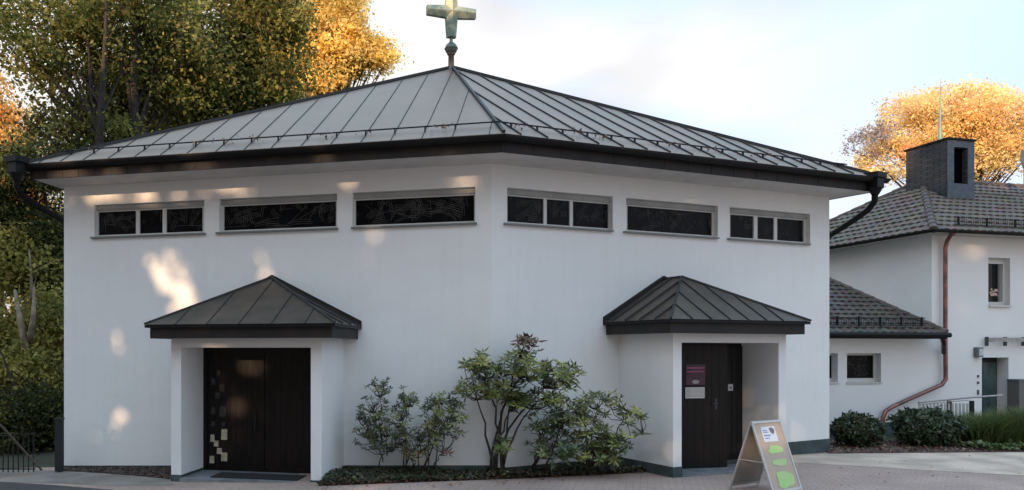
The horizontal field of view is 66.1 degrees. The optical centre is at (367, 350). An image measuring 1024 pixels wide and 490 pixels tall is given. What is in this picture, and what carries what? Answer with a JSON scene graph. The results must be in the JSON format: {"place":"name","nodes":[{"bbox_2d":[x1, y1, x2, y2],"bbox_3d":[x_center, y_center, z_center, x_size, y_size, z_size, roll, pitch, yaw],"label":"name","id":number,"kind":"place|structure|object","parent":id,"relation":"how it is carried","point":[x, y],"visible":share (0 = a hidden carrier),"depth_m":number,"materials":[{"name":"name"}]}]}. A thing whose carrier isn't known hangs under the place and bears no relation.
{"place":"outdoors","nodes":[
{"label":"outdoors","id":0,"kind":"place"},
{"bbox_2d":[0,482,108,489],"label":"road","id":1,"kind":"structure","parent":0,"point":[14,486],"depth_m":11.99,"materials":[{"name":"grey asphalt"}]},
{"bbox_2d":[0,470,174,485],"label":"footpath","id":2,"kind":"structure","parent":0,"point":[69,477],"depth_m":12.78,"materials":[{"name":"concrete"}]},
{"bbox_2d":[0,424,42,471],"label":"iron fence","id":3,"kind":"object","parent":2,"relation":"on","point":[21,448],"visible":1,"depth_m":13.39,"materials":[{"name":"black metal"}]},
{"bbox_2d":[54,418,64,471],"bbox_3d":[-5.468,1.674,13.600,0.151,0.941,0.120,0,0,0],"label":"gate post","id":4,"kind":"object","parent":2,"relation":"on","point":[59,444],"visible":1,"depth_m":13.55,"materials":[{"name":"black metal"}]},
{"bbox_2d":[0,435,896,467],"bbox_3d":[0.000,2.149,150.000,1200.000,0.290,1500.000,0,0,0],"label":"ground","id":5,"kind":"structure","parent":0,"point":[44,459],"depth_m":15.61,"materials":[{"name":"soil"}]},
{"bbox_2d":[0,68,61,311],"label":"orange tree","id":6,"kind":"object","parent":5,"relation":"on","point":[9,109],"visible":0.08,"depth_m":33.59,"materials":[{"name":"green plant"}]},
{"bbox_2d":[0,220,63,426],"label":"broadleaf tree","id":7,"kind":"object","parent":5,"relation":"on","point":[32,336],"visible":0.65,"depth_m":19.11,"materials":[{"name":"green plant"}]},
{"bbox_2d":[0,338,63,455],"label":"hedge tree","id":8,"kind":"object","parent":5,"relation":"on","point":[37,411],"visible":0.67,"depth_m":16.87,"materials":[{"name":"green plant"}]},
{"bbox_2d":[4,192,63,315],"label":"distant tree","id":9,"kind":"object","parent":5,"relation":"on","point":[10,310],"depth_m":43.35,"materials":[{"name":"green plant"}]},
{"bbox_2d":[0,129,73,371],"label":"yew tree","id":10,"kind":"object","parent":5,"relation":"on","point":[12,210],"visible":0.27,"depth_m":20.46,"materials":[{"name":"green plant"}]},
{"bbox_2d":[0,0,177,154],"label":"broadleaf tree","id":11,"kind":"object","parent":5,"relation":"on","point":[68,24],"visible":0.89,"depth_m":23.29,"materials":[{"name":"green plant"}]},
{"bbox_2d":[42,121,170,209],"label":"distant tree","id":12,"kind":"object","parent":5,"relation":"on","point":[63,190],"depth_m":46.22,"materials":[{"name":"green plant"}]},
{"bbox_2d":[40,0,258,137],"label":"broadleaf tree","id":13,"kind":"object","parent":5,"relation":"on","point":[193,61],"visible":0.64,"depth_m":25.17,"materials":[{"name":"green plant"}]},
{"bbox_2d":[142,0,337,131],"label":"broadleaf tree","id":14,"kind":"object","parent":5,"relation":"on","point":[269,29],"visible":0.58,"depth_m":27.99,"materials":[{"name":"green plant"}]},
{"bbox_2d":[273,0,413,98],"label":"golden tree","id":15,"kind":"object","parent":5,"relation":"on","point":[356,50],"visible":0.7,"depth_m":38.94,"materials":[{"name":"yellow plant"}]},
{"bbox_2d":[4,0,890,481],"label":"chapel","id":16,"kind":"structure","parent":5,"relation":"on","point":[286,290],"depth_m":12.90,"materials":[{"name":"paint"}]},
{"bbox_2d":[90,201,205,238],"bbox_3d":[-3.914,-2.325,13.726,2.242,0.609,0.195,0,0,13],"label":"window","id":17,"kind":"structure","parent":16,"relation":"in","point":[168,218],"depth_m":13.78,"materials":[{"name":"grey glass"}]},
{"bbox_2d":[203,348,310,472],"bbox_3d":[-1.719,1.014,12.685,2.137,2.103,0.161,0,0,13],"label":"door","id":18,"kind":"structure","parent":16,"relation":"in","point":[257,401],"depth_m":12.70,"materials":[{"name":"brown wood"}]},
{"bbox_2d":[83,122,453,150],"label":"fallen leaves","id":19,"kind":"object","parent":16,"relation":"on","point":[442,127],"visible":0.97,"depth_m":12.56,"materials":[{"name":"brown plant"}]},
{"bbox_2d":[215,194,337,233],"bbox_3d":[-1.557,-2.325,13.174,2.199,0.609,0.195,0,0,13],"label":"window","id":20,"kind":"structure","parent":16,"relation":"in","point":[313,212],"depth_m":13.23,"materials":[{"name":"grey glass"}]},
{"bbox_2d":[351,188,476,228],"bbox_3d":[0.751,-2.325,12.632,2.082,0.609,0.195,0,0,13],"label":"window","id":21,"kind":"structure","parent":16,"relation":"in","point":[438,207],"depth_m":12.69,"materials":[{"name":"grey glass"}]},
{"bbox_2d":[503,188,613,231],"bbox_3d":[3.172,-2.325,12.805,2.154,0.609,0.195,0,0,-21],"label":"window","id":22,"kind":"structure","parent":16,"relation":"in","point":[530,208],"depth_m":12.87,"materials":[{"name":"grey glass"}]},
{"bbox_2d":[512,122,771,156],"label":"fallen leaves","id":23,"kind":"object","parent":16,"relation":"on","point":[674,142],"visible":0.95,"depth_m":12.94,"materials":[{"name":"brown plant"}]},
{"bbox_2d":[623,199,719,238],"bbox_3d":[5.370,-2.325,13.653,2.123,0.609,0.195,0,0,-21],"label":"window","id":24,"kind":"structure","parent":16,"relation":"in","point":[642,216],"depth_m":13.73,"materials":[{"name":"grey glass"}]},
{"bbox_2d":[685,387,704,397],"bbox_3d":[5.464,0.713,12.831,0.361,0.182,0.005,0,0,-12],"label":"notice","id":25,"kind":"object","parent":16,"relation":"attached to","point":[694,392],"visible":1,"depth_m":12.83,"materials":[{"name":"white paper"}]},
{"bbox_2d":[686,364,704,384],"bbox_3d":[5.474,0.410,12.833,0.361,0.341,0.006,0,0,-12],"label":"poster","id":26,"kind":"object","parent":16,"relation":"attached to","point":[695,374],"visible":1,"depth_m":12.83,"materials":[{"name":"pink paper"}]},
{"bbox_2d":[682,344,726,467],"bbox_3d":[5.396,0.935,12.816,1.380,2.070,0.100,0,0,-12],"label":"door","id":27,"kind":"structure","parent":16,"relation":"in","point":[704,420],"depth_m":12.88,"materials":[{"name":"brown wood"}]},
{"bbox_2d":[682,343,741,463],"bbox_3d":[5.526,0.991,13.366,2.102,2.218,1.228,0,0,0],"label":"fixed door leaf","id":28,"kind":"structure","parent":16,"relation":"in","point":[734,350],"depth_m":13.42,"materials":[{"name":"brown wood"}]},
{"bbox_2d":[728,384,732,390],"bbox_3d":[6.316,0.651,13.380,0.110,0.113,0.005,0,0,-21],"label":"notice","id":29,"kind":"object","parent":16,"relation":"attached to","point":[730,387],"visible":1,"depth_m":13.38,"materials":[{"name":"white paper"}]},
{"bbox_2d":[727,208,810,244],"bbox_3d":[7.542,-2.325,14.491,2.102,0.609,0.195,0,0,-21],"label":"window","id":30,"kind":"structure","parent":16,"relation":"in","point":[745,224],"depth_m":14.57,"materials":[{"name":"grey glass"}]},
{"bbox_2d":[826,72,1023,186],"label":"orange tree","id":31,"kind":"object","parent":5,"relation":"on","point":[984,121],"visible":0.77,"depth_m":44.94,"materials":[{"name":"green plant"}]},
{"bbox_2d":[829,82,1023,436],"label":"house","id":32,"kind":"structure","parent":5,"relation":"on","point":[926,258],"depth_m":18.86,"materials":[{"name":"white paint"}]},
{"bbox_2d":[829,353,839,383],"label":"annex window","id":33,"kind":"structure","parent":32,"relation":"in","point":[830,354],"depth_m":17.96,"materials":[{"name":"grey"}]},
{"bbox_2d":[846,353,882,383],"bbox_3d":[11.591,0.430,18.064,1.012,0.709,0.240,0,0,-13],"label":"annex window","id":34,"kind":"structure","parent":32,"relation":"in","point":[860,366],"depth_m":18.16,"materials":[{"name":"grey"}]},
{"bbox_2d":[982,358,996,414],"bbox_3d":[15.419,1.168,19.225,0.802,1.964,0.028,0,0,-14],"label":"door","id":35,"kind":"structure","parent":32,"relation":"in","point":[989,365],"depth_m":19.25,"materials":[{"name":"green metal"}]},
{"bbox_2d":[989,288,996,295],"bbox_3d":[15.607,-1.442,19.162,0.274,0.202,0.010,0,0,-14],"label":"flower pot","id":36,"kind":"object","parent":32,"relation":"in","point":[992,294],"visible":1,"depth_m":19.16,"materials":[{"name":"white ceramic"}]},
{"bbox_2d":[988,258,1011,306],"bbox_3d":[15.585,-1.673,19.072,0.693,1.213,0.275,0,0,-14],"label":"window","id":37,"kind":"structure","parent":32,"relation":"in","point":[996,267],"depth_m":19.20,"materials":[{"name":"grey"}]},
{"bbox_2d":[1020,150,1023,185],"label":"satellite dish","id":38,"kind":"object","parent":32,"relation":"on","point":[1022,156],"visible":1,"depth_m":21.19,"materials":[{"name":"silver metal"}]},
{"bbox_2d":[918,394,1003,416],"bbox_3d":[13.204,1.549,17.046,2.046,1.112,0.153,0,0,-6],"label":"railing","id":39,"kind":"object","parent":5,"relation":"on","point":[969,406],"visible":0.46,"depth_m":16.99,"materials":[{"name":"grey metal"}]},
{"bbox_2d":[1007,379,1023,412],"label":"utility cabinet","id":40,"kind":"object","parent":5,"relation":"on","point":[1015,392],"visible":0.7,"depth_m":18.83,"materials":[{"name":"grey metal"}]},
{"bbox_2d":[0,0,1023,315],"label":"sky","id":41,"kind":"structure","parent":0,"point":[790,75],"materials":[{"name":"white"}]},
{"bbox_2d":[14,452,1023,489],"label":"pavement","id":42,"kind":"structure","parent":0,"point":[823,477],"depth_m":11.57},
{"bbox_2d":[64,468,170,478],"bbox_3d":[-4.346,2.107,13.212,2.875,0.098,1.114,0,0,13],"label":"soil strip","id":43,"kind":"object","parent":42,"relation":"on","point":[158,475],"visible":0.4,"depth_m":13.24,"materials":[{"name":"brown soil"}]},
{"bbox_2d":[64,466,170,477],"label":"leaf litter","id":44,"kind":"object","parent":43,"relation":"on","point":[162,474],"visible":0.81,"depth_m":13.40,"materials":[{"name":"brown plant"}]},
{"bbox_2d":[179,470,299,482],"bbox_3d":[-1.812,2.155,12.286,2.141,0.290,0.960,0,0,13],"label":"door step","id":45,"kind":"object","parent":42,"relation":"on","point":[202,476],"depth_m":12.02,"materials":[{"name":"concrete"}]},
{"bbox_2d":[210,472,305,480],"bbox_3d":[-1.737,2.002,12.171,1.441,0.016,0.450,0,0,13],"label":"doormat","id":46,"kind":"object","parent":45,"relation":"on","point":[285,477],"visible":1,"depth_m":12.11,"materials":[{"name":"black rubber"}]},
{"bbox_2d":[321,471,645,484],"bbox_3d":[2.117,1.985,12.600,6.133,0.001,1.458,0,0,-12],"label":"garden bed","id":47,"kind":"object","parent":42,"relation":"on","point":[474,479],"visible":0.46,"depth_m":11.77,"materials":[{"name":"soil"}]},
{"bbox_2d":[351,376,412,465],"bbox_3d":[0.146,1.220,12.278,0.941,1.628,1.001,0,0,-32],"label":"shrub","id":48,"kind":"object","parent":47,"relation":"on","point":[373,431],"visible":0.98,"depth_m":12.15,"materials":[{"name":"green plant"}]},
{"bbox_2d":[384,385,442,468],"bbox_3d":[0.778,1.285,12.053,0.920,1.499,0.930,0,0,30],"label":"shrub","id":49,"kind":"object","parent":47,"relation":"on","point":[402,425],"visible":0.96,"depth_m":11.98,"materials":[{"name":"green plant"}]},
{"bbox_2d":[417,390,469,467],"bbox_3d":[1.175,1.325,12.077,0.872,1.418,0.916,0,0,0],"label":"shrub","id":50,"kind":"object","parent":47,"relation":"on","point":[437,414],"visible":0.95,"depth_m":11.91,"materials":[{"name":"green plant"}]},
{"bbox_2d":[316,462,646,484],"bbox_3d":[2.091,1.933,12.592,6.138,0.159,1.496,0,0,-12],"label":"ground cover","id":51,"kind":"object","parent":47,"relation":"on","point":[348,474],"visible":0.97,"depth_m":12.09,"materials":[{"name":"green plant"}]},
{"bbox_2d":[319,469,667,489],"bbox_3d":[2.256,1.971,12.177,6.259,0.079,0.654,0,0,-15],"label":"fallen leaves","id":52,"kind":"object","parent":47,"relation":"on","point":[490,477],"visible":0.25,"depth_m":11.84,"materials":[{"name":"brown plant"}]},
{"bbox_2d":[453,333,588,475],"bbox_3d":[2.336,0.869,11.875,2.141,2.334,0.993,0,0,0],"label":"rhododendron","id":53,"kind":"object","parent":47,"relation":"on","point":[563,375],"visible":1,"depth_m":11.81,"materials":[{"name":"green plant"}]},
{"bbox_2d":[521,397,589,471],"bbox_3d":[2.919,1.377,11.945,1.105,1.321,1.017,0,0,0],"label":"rhododendron","id":54,"kind":"object","parent":47,"relation":"on","point":[541,451],"visible":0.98,"depth_m":11.83,"materials":[{"name":"green plant"}]},
{"bbox_2d":[556,389,650,467],"bbox_3d":[3.667,1.323,12.055,1.414,1.432,1.167,0,0,38],"label":"rhododendron","id":55,"kind":"object","parent":47,"relation":"on","point":[594,448],"visible":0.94,"depth_m":11.96,"materials":[{"name":"green plant"}]},
{"bbox_2d":[682,463,764,476],"bbox_3d":[5.696,2.089,12.929,2.058,0.222,1.100,0,0,-21],"label":"door step","id":56,"kind":"object","parent":42,"relation":"on","point":[705,471],"depth_m":12.51,"materials":[{"name":"concrete"}]},
{"bbox_2d":[729,419,802,489],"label":"board","id":57,"kind":"object","parent":42,"relation":"on","point":[765,445],"visible":1,"depth_m":10.83,"materials":[{"name":"brown wood"}]},
{"bbox_2d":[732,455,1023,489],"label":"fallen leaves","id":58,"kind":"object","parent":42,"relation":"on","point":[926,471],"visible":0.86,"depth_m":12.11,"materials":[{"name":"brown plant"}]},
{"bbox_2d":[792,452,1023,474],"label":"path","id":59,"kind":"structure","parent":0,"point":[1009,463],"depth_m":13.73,"materials":[{"name":"grey concrete"}]},
{"bbox_2d":[828,439,1023,452],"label":"mulch bed","id":60,"kind":"object","parent":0,"point":[901,447],"visible":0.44,"depth_m":15.32,"materials":[{"name":"brown soil"}]},
{"bbox_2d":[829,409,887,446],"bbox_3d":[10.124,1.637,15.890,1.118,0.840,1.023,0,0,0],"label":"round bush","id":61,"kind":"object","parent":60,"relation":"on","point":[853,428],"visible":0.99,"depth_m":15.67,"materials":[{"name":"green plant"}]},
{"bbox_2d":[885,405,968,446],"bbox_3d":[11.647,1.595,15.999,1.439,0.906,1.293,0,0,0],"label":"round bush","id":62,"kind":"object","parent":60,"relation":"on","point":[930,427],"visible":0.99,"depth_m":15.69,"materials":[{"name":"green plant"}]},
{"bbox_2d":[945,409,1023,443],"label":"ornamental grass","id":63,"kind":"object","parent":60,"relation":"on","point":[985,427],"depth_m":15.66,"materials":[{"name":"green plant"}]},
{"bbox_2d":[957,439,1023,450],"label":"plants","id":64,"kind":"object","parent":60,"relation":"on","point":[980,444],"visible":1,"depth_m":15.25,"materials":[{"name":"green plant"}]},
{"bbox_2d":[965,403,1023,443],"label":"ornamental grass","id":65,"kind":"object","parent":60,"relation":"on","point":[1019,414],"depth_m":15.84,"materials":[{"name":"green plant"}]}
]}

